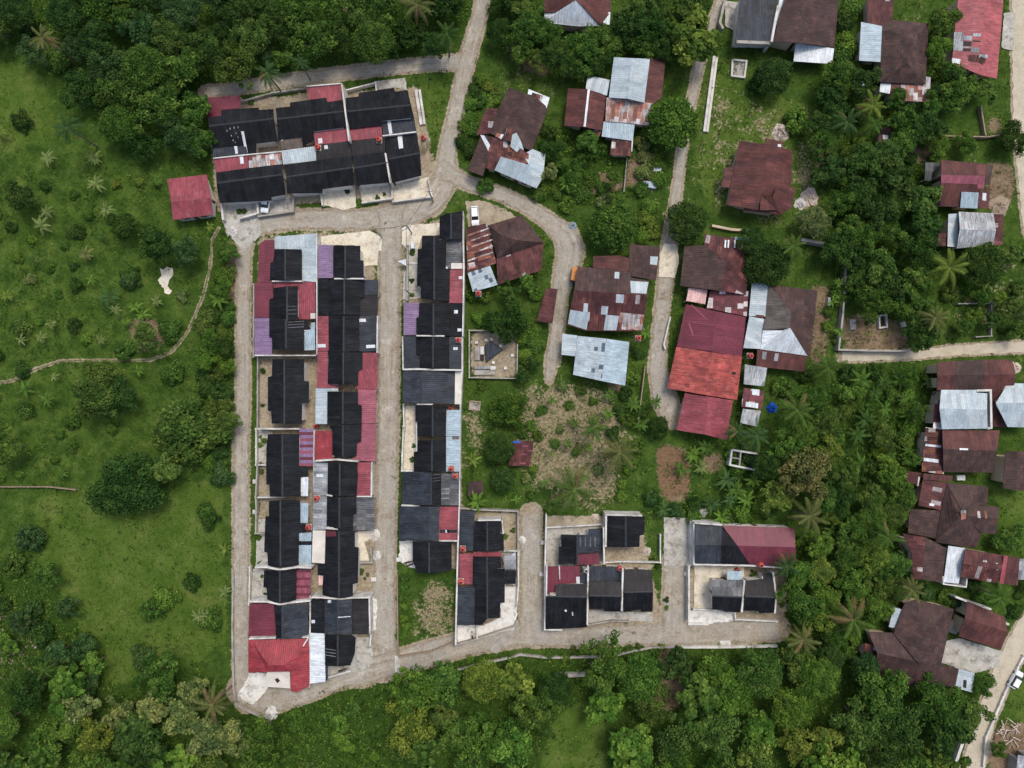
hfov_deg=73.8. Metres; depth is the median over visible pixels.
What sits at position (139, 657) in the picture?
shrub
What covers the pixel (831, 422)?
tree
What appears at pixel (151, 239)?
tree
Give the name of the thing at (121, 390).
tree
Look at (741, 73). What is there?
concrete pen
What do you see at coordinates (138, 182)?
shrub
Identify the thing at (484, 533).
row house
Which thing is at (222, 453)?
shrub
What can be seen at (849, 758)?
tree
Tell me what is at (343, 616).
row house
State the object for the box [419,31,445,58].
tree
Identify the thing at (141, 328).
tree
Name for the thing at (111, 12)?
tree
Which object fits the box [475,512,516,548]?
pavement
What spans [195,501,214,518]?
shrub
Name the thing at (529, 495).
shrub
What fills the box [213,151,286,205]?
row house
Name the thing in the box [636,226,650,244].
shrub
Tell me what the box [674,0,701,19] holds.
tree
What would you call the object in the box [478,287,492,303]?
shrub
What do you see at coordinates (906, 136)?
tree
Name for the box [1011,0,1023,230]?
road
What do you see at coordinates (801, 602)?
tree
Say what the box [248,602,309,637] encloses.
row house
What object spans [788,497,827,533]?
coconut palm
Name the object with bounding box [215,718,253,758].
tree
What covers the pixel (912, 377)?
tree
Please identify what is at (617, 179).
tree
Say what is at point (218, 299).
banana plant
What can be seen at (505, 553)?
pavement
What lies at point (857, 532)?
tree
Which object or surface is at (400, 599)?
shrub
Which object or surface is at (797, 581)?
tree
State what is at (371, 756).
shrub
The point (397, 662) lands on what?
concrete ramp
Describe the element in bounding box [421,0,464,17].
tree
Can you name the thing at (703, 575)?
pavement
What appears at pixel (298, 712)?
shrub
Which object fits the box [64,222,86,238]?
shrub
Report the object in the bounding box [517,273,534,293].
tree
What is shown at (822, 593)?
tree
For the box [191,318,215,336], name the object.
shrub
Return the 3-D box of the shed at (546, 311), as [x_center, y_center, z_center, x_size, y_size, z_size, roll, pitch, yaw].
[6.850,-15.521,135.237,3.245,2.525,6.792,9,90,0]
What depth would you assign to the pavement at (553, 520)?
136.34 m
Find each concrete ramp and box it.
[395,656,399,676]
[490,629,514,653]
[720,640,730,644]
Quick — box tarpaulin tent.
[485,341,502,361]
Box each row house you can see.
[206,96,278,157]
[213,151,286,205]
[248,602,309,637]
[249,568,312,604]
[254,282,315,320]
[254,318,317,356]
[255,495,316,569]
[257,359,310,429]
[258,233,316,282]
[266,428,314,495]
[276,83,351,149]
[282,142,353,196]
[310,633,356,683]
[311,530,374,599]
[311,595,373,633]
[313,461,372,496]
[313,495,376,530]
[314,424,377,461]
[315,388,378,423]
[317,351,378,388]
[318,245,365,279]
[318,279,379,315]
[318,316,375,351]
[346,88,417,140]
[351,138,394,188]
[385,134,421,184]
[399,505,460,541]
[401,472,458,505]
[402,371,460,404]
[403,303,464,336]
[403,337,461,370]
[413,541,451,572]
[414,437,459,471]
[415,405,460,450]
[417,211,465,304]
[458,567,504,624]
[459,551,515,585]
[460,511,503,550]
[545,561,588,628]
[558,525,604,564]
[589,563,623,611]
[603,510,644,546]
[623,567,652,611]
[709,568,744,611]
[743,568,776,612]
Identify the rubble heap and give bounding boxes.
[226,227,236,237]
[245,683,253,691]
[265,706,277,720]
[590,514,599,521]
[643,547,650,554]
[699,508,706,516]
[771,123,788,139]
[794,197,805,209]
[800,187,818,206]
[949,619,956,633]
[989,195,1009,215]
[1013,362,1021,373]
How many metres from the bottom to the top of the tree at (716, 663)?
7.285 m
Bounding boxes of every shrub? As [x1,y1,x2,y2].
[0,351,5,360]
[0,473,5,482]
[0,594,12,613]
[2,550,27,577]
[4,221,17,232]
[9,108,34,133]
[10,315,33,335]
[11,251,23,263]
[13,468,24,480]
[13,524,47,551]
[14,359,30,379]
[15,401,35,419]
[18,21,39,38]
[20,599,44,623]
[22,273,36,283]
[24,233,37,246]
[26,617,54,649]
[35,316,43,326]
[38,179,51,193]
[43,47,70,72]
[43,260,54,273]
[49,454,60,464]
[53,289,61,298]
[54,429,66,439]
[59,240,68,250]
[61,410,80,429]
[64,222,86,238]
[66,317,81,333]
[66,440,78,453]
[67,260,79,270]
[69,188,80,199]
[69,276,85,292]
[80,332,91,344]
[83,211,95,219]
[87,87,107,110]
[106,422,118,434]
[111,178,121,189]
[114,338,135,360]
[118,271,142,290]
[120,264,140,282]
[129,643,154,672]
[133,176,145,187]
[136,222,161,247]
[138,596,164,622]
[152,585,181,612]
[157,319,182,344]
[159,358,185,385]
[175,291,188,303]
[182,572,201,593]
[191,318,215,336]
[195,367,208,383]
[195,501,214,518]
[195,605,221,633]
[197,303,220,327]
[197,376,217,396]
[198,399,218,417]
[198,511,221,531]
[199,451,216,471]
[204,363,225,382]
[207,393,214,404]
[208,443,228,462]
[208,460,236,485]
[209,380,233,400]
[211,350,228,365]
[213,263,237,284]
[213,398,235,412]
[215,323,231,341]
[217,455,230,467]
[219,307,236,326]
[222,298,236,310]
[255,534,261,540]
[279,745,295,762]
[285,720,299,734]
[288,709,304,724]
[305,758,320,767]
[319,710,334,727]
[330,712,349,733]
[330,731,347,745]
[337,735,354,753]
[342,700,360,717]
[366,748,378,762]
[388,745,399,761]
[395,594,403,603]
[395,631,406,640]
[398,582,409,593]
[398,612,408,622]
[400,573,409,584]
[400,603,410,611]
[401,622,410,632]
[404,593,413,603]
[409,249,415,255]
[453,132,469,147]
[456,120,468,130]
[460,141,475,157]
[461,110,476,121]
[462,122,479,136]
[463,92,477,110]
[465,81,482,98]
[465,287,478,302]
[466,654,473,664]
[471,312,486,327]
[472,72,488,86]
[474,92,487,107]
[475,177,494,194]
[477,379,486,390]
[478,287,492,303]
[481,80,492,94]
[485,92,501,108]
[490,85,500,95]
[507,654,516,662]
[514,329,530,347]
[515,428,526,439]
[518,348,536,363]
[521,473,530,483]
[524,322,541,341]
[526,339,545,353]
[526,419,536,431]
[526,490,535,499]
[527,285,541,301]
[528,187,547,201]
[528,464,537,473]
[532,430,543,442]
[535,405,547,416]
[537,179,554,193]
[541,124,557,140]
[544,649,554,660]
[548,437,560,448]
[554,182,565,199]
[555,127,571,142]
[555,422,564,433]
[556,380,566,392]
[558,194,575,212]
[562,651,570,662]
[563,400,574,410]
[567,644,576,655]
[570,152,588,171]
[571,444,581,456]
[573,186,590,202]
[574,384,586,395]
[585,172,600,188]
[588,395,597,405]
[589,141,607,158]
[592,462,604,476]
[595,179,611,195]
[595,192,611,206]
[605,425,621,442]
[612,403,628,415]
[614,488,629,502]
[616,475,629,490]
[618,385,632,401]
[618,411,634,427]
[622,458,638,475]
[624,644,632,651]
[626,371,640,385]
[630,180,649,197]
[631,347,646,359]
[631,438,645,454]
[632,403,649,417]
[633,135,649,150]
[634,163,652,179]
[635,642,643,651]
[636,209,654,225]
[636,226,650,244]
[637,150,654,165]
[640,126,655,139]
[641,198,660,213]
[641,490,661,507]
[645,221,660,239]
[648,154,665,168]
[648,169,666,187]
[650,141,670,158]
[650,648,659,656]
[657,643,665,650]
[667,501,683,519]
[684,496,703,512]
[686,508,701,524]
[724,443,740,461]
[724,513,733,523]
[729,460,747,476]
[731,475,743,484]
[733,505,750,523]
[740,441,756,457]
[742,454,756,466]
[747,75,767,96]
[752,495,765,513]
[772,375,796,398]
[783,105,808,136]
[789,383,811,402]
[796,534,812,551]
[798,370,816,383]
[819,181,830,188]
[821,306,834,316]
[821,320,833,331]
[827,572,841,589]
[828,282,855,306]
[829,43,852,62]
[832,214,844,227]
[833,338,844,348]
[834,30,858,56]
[835,263,850,276]
[837,13,854,31]
[837,400,855,419]
[837,443,851,457]
[838,0,862,20]
[839,145,851,157]
[839,363,856,384]
[840,593,856,608]
[840,646,858,662]
[846,98,859,115]
[847,396,862,411]
[849,630,862,647]
[851,61,863,70]
[852,135,863,147]
[854,108,869,124]
[856,400,876,417]
[858,471,873,483]
[865,417,880,433]
[866,362,882,381]
[868,443,887,461]
[876,181,884,193]
[880,385,902,404]
[894,209,906,218]
[894,429,914,449]
[898,254,908,267]
[898,386,915,401]
[898,417,915,433]
[900,219,913,236]
[902,151,916,164]
[907,211,912,221]
[913,137,927,149]
[919,584,935,601]
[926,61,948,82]
[938,588,955,605]
[940,285,959,302]
[952,596,964,607]
[958,277,976,292]
[963,307,982,321]
[965,579,980,595]
[970,593,981,603]
[978,592,992,606]
[998,316,1013,333]
[1006,602,1023,620]
[1007,279,1023,297]
[1013,587,1023,599]
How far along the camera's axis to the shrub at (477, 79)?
135.49 m
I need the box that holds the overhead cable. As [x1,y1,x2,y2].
[405,230,406,287]
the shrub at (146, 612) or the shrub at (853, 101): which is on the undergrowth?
the shrub at (853, 101)
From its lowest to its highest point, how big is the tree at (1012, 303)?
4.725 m
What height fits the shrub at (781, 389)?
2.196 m
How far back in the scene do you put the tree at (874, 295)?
130.84 m
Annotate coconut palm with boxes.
[29,24,74,61]
[32,653,71,680]
[51,111,98,147]
[192,679,236,722]
[256,60,282,91]
[289,55,310,80]
[399,0,435,25]
[434,20,464,56]
[548,464,598,516]
[580,412,606,442]
[596,433,638,472]
[721,419,745,442]
[740,417,768,450]
[771,550,799,577]
[775,391,814,428]
[776,235,806,261]
[781,623,821,654]
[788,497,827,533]
[804,349,847,389]
[826,108,861,137]
[827,595,875,640]
[854,89,886,123]
[859,115,886,137]
[867,521,905,552]
[893,574,926,602]
[915,305,949,335]
[927,248,968,287]
[978,580,1013,614]
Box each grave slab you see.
[849,319,855,329]
[899,321,905,326]
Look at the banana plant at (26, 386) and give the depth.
134.41 m
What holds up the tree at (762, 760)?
on the ground at (28, 88)
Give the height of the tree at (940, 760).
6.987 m
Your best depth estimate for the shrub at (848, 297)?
134.86 m
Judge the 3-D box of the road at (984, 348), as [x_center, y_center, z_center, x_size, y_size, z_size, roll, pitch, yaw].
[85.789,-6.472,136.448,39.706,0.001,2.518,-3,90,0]
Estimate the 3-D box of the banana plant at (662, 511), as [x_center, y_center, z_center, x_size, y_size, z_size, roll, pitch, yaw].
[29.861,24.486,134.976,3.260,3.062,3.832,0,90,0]
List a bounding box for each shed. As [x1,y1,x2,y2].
[536,288,557,322]
[740,388,763,425]
[743,364,766,385]
[904,471,921,485]
[1008,750,1023,767]
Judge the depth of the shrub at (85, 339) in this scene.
135.77 m
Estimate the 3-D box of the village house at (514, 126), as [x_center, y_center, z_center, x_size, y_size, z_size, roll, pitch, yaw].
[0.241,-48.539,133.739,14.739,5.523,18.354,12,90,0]
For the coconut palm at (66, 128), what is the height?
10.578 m
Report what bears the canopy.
attached to the boundary wall at (407, 278)
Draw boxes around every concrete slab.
[474,346,479,359]
[474,366,489,368]
[474,370,494,374]
[480,346,483,354]
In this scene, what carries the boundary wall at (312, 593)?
on the ground at (28, 88)
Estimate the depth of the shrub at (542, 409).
135.72 m
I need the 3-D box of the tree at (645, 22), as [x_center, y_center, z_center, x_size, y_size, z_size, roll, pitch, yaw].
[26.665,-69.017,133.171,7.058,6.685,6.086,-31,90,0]
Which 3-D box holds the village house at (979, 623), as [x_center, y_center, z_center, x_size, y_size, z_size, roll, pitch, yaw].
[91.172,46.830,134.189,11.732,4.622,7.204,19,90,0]
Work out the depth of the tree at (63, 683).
130.23 m
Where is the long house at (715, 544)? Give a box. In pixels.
[691,519,795,568]
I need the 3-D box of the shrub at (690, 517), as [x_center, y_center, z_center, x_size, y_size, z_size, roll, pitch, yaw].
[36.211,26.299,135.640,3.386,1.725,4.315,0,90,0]
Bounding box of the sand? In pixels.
[158,267,172,293]
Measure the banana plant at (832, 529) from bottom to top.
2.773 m
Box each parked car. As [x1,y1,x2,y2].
[261,201,269,213]
[470,206,479,225]
[1007,669,1022,688]
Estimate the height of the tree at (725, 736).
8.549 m
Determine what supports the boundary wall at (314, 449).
on the ground at (28, 88)
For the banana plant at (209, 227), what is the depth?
134.12 m
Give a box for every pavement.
[222,216,260,251]
[223,195,291,219]
[237,672,267,704]
[252,569,266,597]
[256,519,267,564]
[259,430,272,463]
[321,231,381,265]
[323,185,355,209]
[330,637,372,675]
[358,183,390,201]
[358,530,373,560]
[373,598,377,630]
[376,78,406,89]
[393,177,429,200]
[398,540,414,567]
[402,223,439,249]
[403,249,420,299]
[404,405,416,468]
[457,585,517,641]
[465,200,515,226]
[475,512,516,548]
[502,550,519,584]
[546,525,602,565]
[547,515,602,525]
[588,609,652,622]
[658,243,678,277]
[663,517,687,565]
[689,610,733,625]
[694,565,743,607]
[725,1,737,30]
[942,638,1002,672]
[1001,11,1014,49]
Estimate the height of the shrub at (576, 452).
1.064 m
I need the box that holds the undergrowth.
[0,0,972,767]
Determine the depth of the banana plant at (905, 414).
134.37 m
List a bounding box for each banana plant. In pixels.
[0,290,14,302]
[15,334,26,345]
[16,379,35,397]
[29,257,38,265]
[32,215,52,236]
[36,331,46,343]
[38,392,55,408]
[40,150,57,167]
[40,204,55,219]
[44,321,56,329]
[50,372,59,381]
[58,467,68,479]
[78,246,93,261]
[86,151,101,165]
[86,274,97,285]
[87,175,106,191]
[95,334,106,346]
[96,231,107,241]
[97,287,119,310]
[100,202,117,217]
[109,304,122,315]
[120,317,130,325]
[128,302,142,312]
[133,366,144,375]
[136,308,151,321]
[151,294,162,306]
[152,175,161,185]
[191,608,206,622]
[196,608,210,624]
[200,348,215,356]
[206,221,213,231]
[209,292,229,310]
[218,585,230,598]
[220,543,230,555]
[466,451,481,467]
[467,490,487,513]
[511,495,520,503]
[539,479,549,487]
[543,505,552,514]
[546,450,554,457]
[547,394,556,405]
[559,175,576,193]
[562,438,572,448]
[568,416,579,428]
[583,442,593,452]
[601,408,614,419]
[602,388,616,400]
[624,396,640,411]
[632,417,649,432]
[639,325,651,339]
[648,394,661,409]
[657,499,671,517]
[673,460,691,478]
[684,446,700,463]
[693,459,708,474]
[698,439,715,455]
[700,496,721,515]
[713,508,729,526]
[714,467,737,490]
[721,493,735,508]
[724,480,747,501]
[736,490,754,508]
[743,470,761,487]
[763,510,777,523]
[777,579,789,595]
[810,645,825,657]
[824,472,839,486]
[825,525,836,538]
[826,296,837,307]
[833,278,844,288]
[833,328,844,337]
[847,425,869,446]
[848,367,871,387]
[849,451,869,475]
[854,408,876,429]
[868,387,882,401]
[868,431,876,442]
[874,479,886,489]
[876,375,891,390]
[877,400,890,417]
[885,450,895,459]
[890,372,907,390]
[894,586,907,601]
[897,393,908,405]
[897,404,914,424]
[898,545,907,559]
[902,445,913,454]
[923,374,936,390]
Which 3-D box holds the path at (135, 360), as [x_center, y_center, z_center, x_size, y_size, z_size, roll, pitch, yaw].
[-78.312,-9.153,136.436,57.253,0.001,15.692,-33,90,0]
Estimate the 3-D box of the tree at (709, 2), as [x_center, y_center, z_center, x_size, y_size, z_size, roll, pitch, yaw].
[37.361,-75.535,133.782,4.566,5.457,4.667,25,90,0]
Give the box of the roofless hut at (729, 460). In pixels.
[726,449,758,470]
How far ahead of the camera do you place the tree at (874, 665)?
132.20 m
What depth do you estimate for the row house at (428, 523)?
133.40 m
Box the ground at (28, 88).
[0,0,1023,767]
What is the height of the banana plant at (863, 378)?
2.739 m
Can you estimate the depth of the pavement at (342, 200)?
136.42 m
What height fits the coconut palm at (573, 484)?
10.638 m
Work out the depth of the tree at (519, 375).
132.95 m
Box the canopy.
[398,259,406,265]
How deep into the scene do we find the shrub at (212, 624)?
134.83 m
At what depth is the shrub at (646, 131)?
135.52 m
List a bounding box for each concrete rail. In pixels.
[414,89,422,125]
[418,89,425,124]
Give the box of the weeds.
[0,0,1023,767]
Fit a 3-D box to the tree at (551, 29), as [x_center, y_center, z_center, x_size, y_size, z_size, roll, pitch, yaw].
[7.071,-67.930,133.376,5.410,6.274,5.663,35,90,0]
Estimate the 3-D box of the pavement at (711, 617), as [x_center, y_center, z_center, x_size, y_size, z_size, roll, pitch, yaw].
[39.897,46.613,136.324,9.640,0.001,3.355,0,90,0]
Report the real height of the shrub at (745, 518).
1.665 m
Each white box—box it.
[411,242,414,249]
[826,297,830,305]
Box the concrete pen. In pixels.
[730,59,747,78]
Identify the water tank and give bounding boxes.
[305,521,312,529]
[313,423,319,428]
[313,495,319,500]
[314,144,320,150]
[376,136,381,143]
[420,135,427,146]
[448,465,453,471]
[452,473,457,478]
[455,337,460,342]
[458,578,463,584]
[460,545,465,551]
[475,291,481,297]
[581,565,588,572]
[616,564,621,570]
[632,335,640,341]
[742,353,753,358]
[757,562,763,567]
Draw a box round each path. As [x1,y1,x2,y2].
[0,228,218,382]
[545,351,558,379]
[649,0,722,419]
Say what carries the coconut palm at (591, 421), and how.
on the ground at (28, 88)
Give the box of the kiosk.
[570,267,577,281]
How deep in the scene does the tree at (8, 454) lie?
131.21 m
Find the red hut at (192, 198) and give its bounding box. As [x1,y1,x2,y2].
[167,175,215,220]
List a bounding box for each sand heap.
[369,529,379,541]
[373,551,380,559]
[519,536,525,543]
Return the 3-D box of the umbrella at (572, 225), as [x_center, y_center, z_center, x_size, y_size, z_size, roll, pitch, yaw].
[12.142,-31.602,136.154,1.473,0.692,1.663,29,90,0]
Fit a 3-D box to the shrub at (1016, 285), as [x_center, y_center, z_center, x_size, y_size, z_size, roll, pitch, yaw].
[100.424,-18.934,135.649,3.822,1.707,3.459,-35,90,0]
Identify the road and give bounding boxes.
[204,54,461,96]
[232,244,252,700]
[237,617,777,713]
[260,0,488,233]
[372,212,403,655]
[441,165,582,362]
[519,514,547,632]
[662,566,692,631]
[842,342,1023,361]
[965,615,1023,767]
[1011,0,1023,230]
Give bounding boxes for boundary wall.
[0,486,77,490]
[220,203,226,221]
[231,573,270,716]
[239,202,260,219]
[240,87,306,103]
[248,565,252,605]
[252,284,255,357]
[254,462,259,513]
[254,513,264,534]
[255,428,265,465]
[256,356,259,427]
[258,195,294,217]
[309,591,314,684]
[313,429,317,472]
[316,234,320,354]
[320,193,324,206]
[328,668,351,677]
[346,81,377,92]
[359,547,373,563]
[362,186,393,204]
[369,632,372,645]
[371,461,374,494]
[376,316,379,352]
[392,178,432,203]
[396,573,398,655]
[398,639,457,657]
[401,425,413,471]
[402,336,404,368]
[402,403,405,430]
[406,244,408,301]
[455,506,459,644]
[455,619,517,645]
[459,415,461,505]
[460,309,463,414]
[460,506,518,550]
[468,330,517,378]
[483,645,678,663]
[504,548,518,606]
[544,513,561,630]
[547,523,602,528]
[588,619,629,625]
[605,533,660,562]
[623,158,627,192]
[637,366,645,422]
[662,317,670,348]
[681,644,777,648]
[686,521,691,620]
[688,622,708,624]
[692,607,777,622]
[711,224,741,231]
[717,0,725,32]
[798,238,824,246]
[834,258,910,351]
[944,134,1000,138]
[952,741,963,761]
[955,302,992,337]
[977,105,986,135]
[981,654,1023,766]
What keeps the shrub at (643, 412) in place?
on the ground at (28, 88)
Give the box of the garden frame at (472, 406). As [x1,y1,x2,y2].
[468,400,480,410]
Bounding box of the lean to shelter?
[918,162,939,182]
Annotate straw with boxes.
[418,124,806,631]
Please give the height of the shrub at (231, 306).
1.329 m
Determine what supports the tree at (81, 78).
on the ground at (28, 88)
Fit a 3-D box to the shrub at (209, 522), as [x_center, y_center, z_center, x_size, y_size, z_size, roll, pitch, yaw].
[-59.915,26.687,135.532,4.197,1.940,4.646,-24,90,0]
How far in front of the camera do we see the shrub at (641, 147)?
135.42 m
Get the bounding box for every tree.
[0,0,36,30]
[0,15,11,41]
[0,424,25,466]
[0,633,18,660]
[0,706,20,745]
[0,748,11,767]
[3,654,51,715]
[4,179,40,210]
[7,605,32,635]
[8,756,28,763]
[9,732,60,767]
[14,34,49,66]
[34,560,63,588]
[36,708,81,752]
[43,640,74,667]
[44,0,88,35]
[48,663,86,716]
[54,596,80,617]
[59,68,99,108]
[60,33,84,63]
[61,694,101,728]
[67,743,109,767]
[70,0,112,22]
[70,375,120,422]
[70,632,97,660]
[75,17,117,60]
[76,716,114,755]
[77,674,99,697]
[80,650,108,675]
[82,360,126,389]
[82,452,169,516]
[84,46,124,81]
[93,78,144,114]
[97,103,138,143]
[98,0,144,26]
[101,694,136,729]
[103,759,133,767]
[105,212,144,239]
[108,375,138,410]
[111,710,167,762]
[114,8,160,47]
[118,127,162,160]
[119,43,166,91]
[125,82,180,133]
[129,0,172,13]
[131,649,179,703]
[132,321,166,354]
[132,739,170,767]
[136,687,169,723]
[138,226,173,263]
[149,13,189,57]
[150,393,235,469]
[151,742,199,767]
[152,448,182,482]
[155,114,198,156]
[159,0,203,32]
[159,76,181,95]
[161,696,197,736]
[162,42,199,87]
[170,233,199,267]
[172,90,211,133]
[175,676,209,706]
[182,24,236,74]
[184,716,222,757]
[185,127,217,157]
[192,752,227,767]
[193,354,216,371]
[197,432,215,451]
[200,0,240,16]
[201,328,219,350]
[206,16,231,41]
[210,42,257,90]
[212,276,231,297]
[212,410,242,437]
[213,337,234,357]
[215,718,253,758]
[217,238,242,261]
[219,358,235,374]
[220,0,258,29]
[228,17,271,57]
[235,744,278,767]
[236,715,279,761]
[246,0,279,13]
[256,45,274,65]
[258,0,289,47]
[272,48,290,67]
[278,0,322,21]
[282,9,338,61]
[307,0,350,22]
[322,16,357,60]
[332,0,373,25]
[350,18,396,64]
[362,0,400,28]
[385,11,426,47]
[385,690,436,759]
[387,37,404,59]
[387,664,440,719]
[396,738,440,767]
[415,694,457,728]
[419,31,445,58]
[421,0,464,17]
[422,660,461,711]
[436,713,476,755]
[453,749,488,767]
[457,708,509,761]
[460,657,499,703]
[482,297,529,344]
[482,432,515,464]
[485,17,511,46]
[488,0,506,13]
[488,389,529,429]
[489,466,516,492]
[489,716,533,767]
[494,662,534,701]
[496,279,516,299]
[496,761,528,767]
[501,0,528,10]
[501,30,534,65]
[507,691,564,738]
[510,0,536,18]
[511,6,546,43]
[515,365,530,382]
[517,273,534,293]
[524,355,542,369]
[525,48,545,73]
[529,37,543,50]
[533,16,564,45]
[536,138,564,162]
[537,670,573,707]
[540,41,571,70]
[541,162,557,179]
[554,150,570,169]
[557,163,582,193]
[558,53,584,82]
[562,31,599,76]
[576,129,598,158]
[579,629,629,698]
[580,22,612,42]
[584,53,611,78]
[584,201,637,253]
[584,688,625,725]
[596,32,623,61]
[605,171,621,188]
[607,723,653,767]
[608,191,625,205]
[611,8,647,51]
[615,651,661,704]
[624,0,660,18]
[629,27,661,58]
[629,683,670,726]
[632,7,667,43]
[642,754,694,767]
[644,415,668,440]
[645,28,677,61]
[646,96,698,150]
[654,645,693,683]
[656,712,706,767]
[657,0,676,22]
[664,201,709,245]
[666,14,682,35]
[670,3,720,67]
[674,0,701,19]
[675,667,723,738]
[693,710,741,760]
[695,655,740,695]
[699,0,712,9]
[703,757,727,767]
[716,670,754,718]
[718,735,774,767]
[735,647,784,698]
[736,225,764,256]
[740,708,776,747]
[742,238,791,286]
[752,449,780,479]
[753,56,793,94]
[759,480,793,514]
[766,425,805,461]
[770,687,814,729]
[772,642,815,682]
[774,583,824,625]
[775,726,813,767]
[777,446,831,501]
[787,560,820,591]
[792,419,820,446]
[795,206,831,238]
[796,608,837,636]
[796,657,841,699]
[798,754,823,767]
[802,386,830,411]
[803,726,847,760]
[804,103,837,133]
[804,482,837,513]
[805,530,833,558]
[806,434,845,470]
[807,126,841,159]
[809,152,849,185]
[809,554,838,584]
[809,579,843,616]
[811,407,843,438]
[815,78,849,114]
[816,740,865,767]
[817,60,857,95]
[818,231,856,270]
[819,645,845,670]
[820,509,840,525]
[820,617,849,646]
[824,189,864,219]
[828,461,859,493]
[828,697,882,750]
[829,482,856,517]
[830,214,863,244]
[830,434,844,445]
[830,540,864,571]
[832,562,871,605]
[836,383,854,402]
[836,516,875,547]
[837,174,855,194]
[838,509,851,521]
[844,173,879,215]
[844,243,871,272]
[845,142,883,185]
[845,269,870,295]
[849,66,882,102]
[851,382,866,398]
[851,651,880,682]
[852,507,886,537]
[852,662,910,719]
[853,222,882,263]
[853,481,886,515]
[854,285,898,324]
[856,590,895,623]
[857,543,891,578]
[858,738,903,767]
[859,569,894,602]
[860,458,878,478]
[862,192,902,230]
[862,217,882,229]
[862,246,896,285]
[870,270,907,303]
[873,139,904,167]
[873,423,895,451]
[874,552,911,579]
[875,220,913,247]
[876,454,906,484]
[876,704,925,755]
[878,159,917,200]
[882,290,912,321]
[882,501,908,526]
[884,101,918,129]
[885,480,916,512]
[889,87,908,105]
[889,125,919,160]
[894,754,932,767]
[899,266,932,310]
[899,319,941,352]
[900,230,941,271]
[900,363,919,388]
[901,452,922,466]
[902,185,943,217]
[903,302,935,328]
[909,401,930,422]
[910,672,966,727]
[911,110,950,143]
[911,205,943,241]
[919,745,972,767]
[921,89,943,111]
[923,134,950,160]
[926,36,953,62]
[926,709,976,759]
[928,6,963,40]
[930,82,943,98]
[939,60,978,114]
[946,129,978,153]
[954,318,976,337]
[958,241,1005,286]
[958,698,996,730]
[969,288,994,305]
[971,672,997,699]
[972,77,997,105]
[981,312,1002,327]
[990,522,1023,552]
[990,741,1007,758]
[991,290,1006,309]
[995,118,1023,157]
[996,296,1021,316]
[1002,244,1023,262]
[1008,319,1023,339]
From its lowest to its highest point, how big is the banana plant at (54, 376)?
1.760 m
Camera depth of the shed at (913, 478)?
134.04 m
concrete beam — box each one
[555,671,585,677]
[705,57,717,132]
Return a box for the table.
[954,475,964,479]
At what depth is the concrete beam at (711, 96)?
135.90 m
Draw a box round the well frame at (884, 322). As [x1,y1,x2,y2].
[877,314,887,328]
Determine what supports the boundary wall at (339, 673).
on the ground at (28, 88)
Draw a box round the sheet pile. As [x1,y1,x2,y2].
[643,181,655,189]
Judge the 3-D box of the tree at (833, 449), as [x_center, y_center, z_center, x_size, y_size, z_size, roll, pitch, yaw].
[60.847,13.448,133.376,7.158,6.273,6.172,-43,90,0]
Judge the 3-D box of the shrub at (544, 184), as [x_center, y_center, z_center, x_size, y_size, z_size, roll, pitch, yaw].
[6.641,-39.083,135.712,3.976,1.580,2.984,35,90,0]
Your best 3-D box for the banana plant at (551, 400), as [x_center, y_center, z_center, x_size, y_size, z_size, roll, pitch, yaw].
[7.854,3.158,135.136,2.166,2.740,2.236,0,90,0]
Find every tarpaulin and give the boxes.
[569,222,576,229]
[766,402,776,412]
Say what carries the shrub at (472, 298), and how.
on the ground at (28, 88)
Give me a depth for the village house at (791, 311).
132.82 m
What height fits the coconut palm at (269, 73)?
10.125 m
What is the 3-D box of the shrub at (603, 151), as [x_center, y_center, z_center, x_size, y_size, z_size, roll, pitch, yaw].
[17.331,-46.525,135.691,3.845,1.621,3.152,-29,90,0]
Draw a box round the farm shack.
[509,441,532,465]
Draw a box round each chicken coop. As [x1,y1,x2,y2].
[468,481,484,495]
[876,127,892,142]
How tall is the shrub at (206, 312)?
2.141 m
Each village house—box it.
[466,215,543,291]
[468,87,549,188]
[544,0,610,32]
[561,334,628,385]
[564,77,609,135]
[567,244,659,330]
[602,57,664,156]
[667,304,745,439]
[680,234,747,315]
[717,138,795,215]
[732,0,778,52]
[743,283,816,371]
[769,0,838,63]
[855,0,930,102]
[858,598,974,691]
[897,534,967,587]
[905,473,998,547]
[916,427,999,473]
[925,389,992,429]
[926,359,1014,426]
[931,160,992,209]
[933,212,1003,248]
[942,0,1002,79]
[950,593,1008,649]
[960,548,1023,585]
[991,451,1023,490]
[995,383,1023,426]
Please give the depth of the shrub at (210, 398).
135.41 m
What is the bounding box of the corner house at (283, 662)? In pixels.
[248,631,311,691]
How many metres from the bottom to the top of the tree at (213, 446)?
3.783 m
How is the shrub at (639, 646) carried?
on the ground at (28, 88)
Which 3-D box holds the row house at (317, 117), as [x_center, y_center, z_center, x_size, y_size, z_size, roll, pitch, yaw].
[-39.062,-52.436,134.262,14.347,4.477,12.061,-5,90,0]
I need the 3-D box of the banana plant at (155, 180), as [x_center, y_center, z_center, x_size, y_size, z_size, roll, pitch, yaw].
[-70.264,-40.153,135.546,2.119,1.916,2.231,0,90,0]
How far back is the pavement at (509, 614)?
136.36 m
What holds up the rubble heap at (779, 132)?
on the ground at (28, 88)
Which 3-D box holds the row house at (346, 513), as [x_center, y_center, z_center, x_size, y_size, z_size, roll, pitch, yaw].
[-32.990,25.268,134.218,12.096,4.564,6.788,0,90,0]
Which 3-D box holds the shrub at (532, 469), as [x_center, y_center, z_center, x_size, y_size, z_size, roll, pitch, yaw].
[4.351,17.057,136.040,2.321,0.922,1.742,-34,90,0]
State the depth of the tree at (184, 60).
130.72 m
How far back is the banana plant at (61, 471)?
134.84 m
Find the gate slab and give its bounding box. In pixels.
[396,557,401,561]

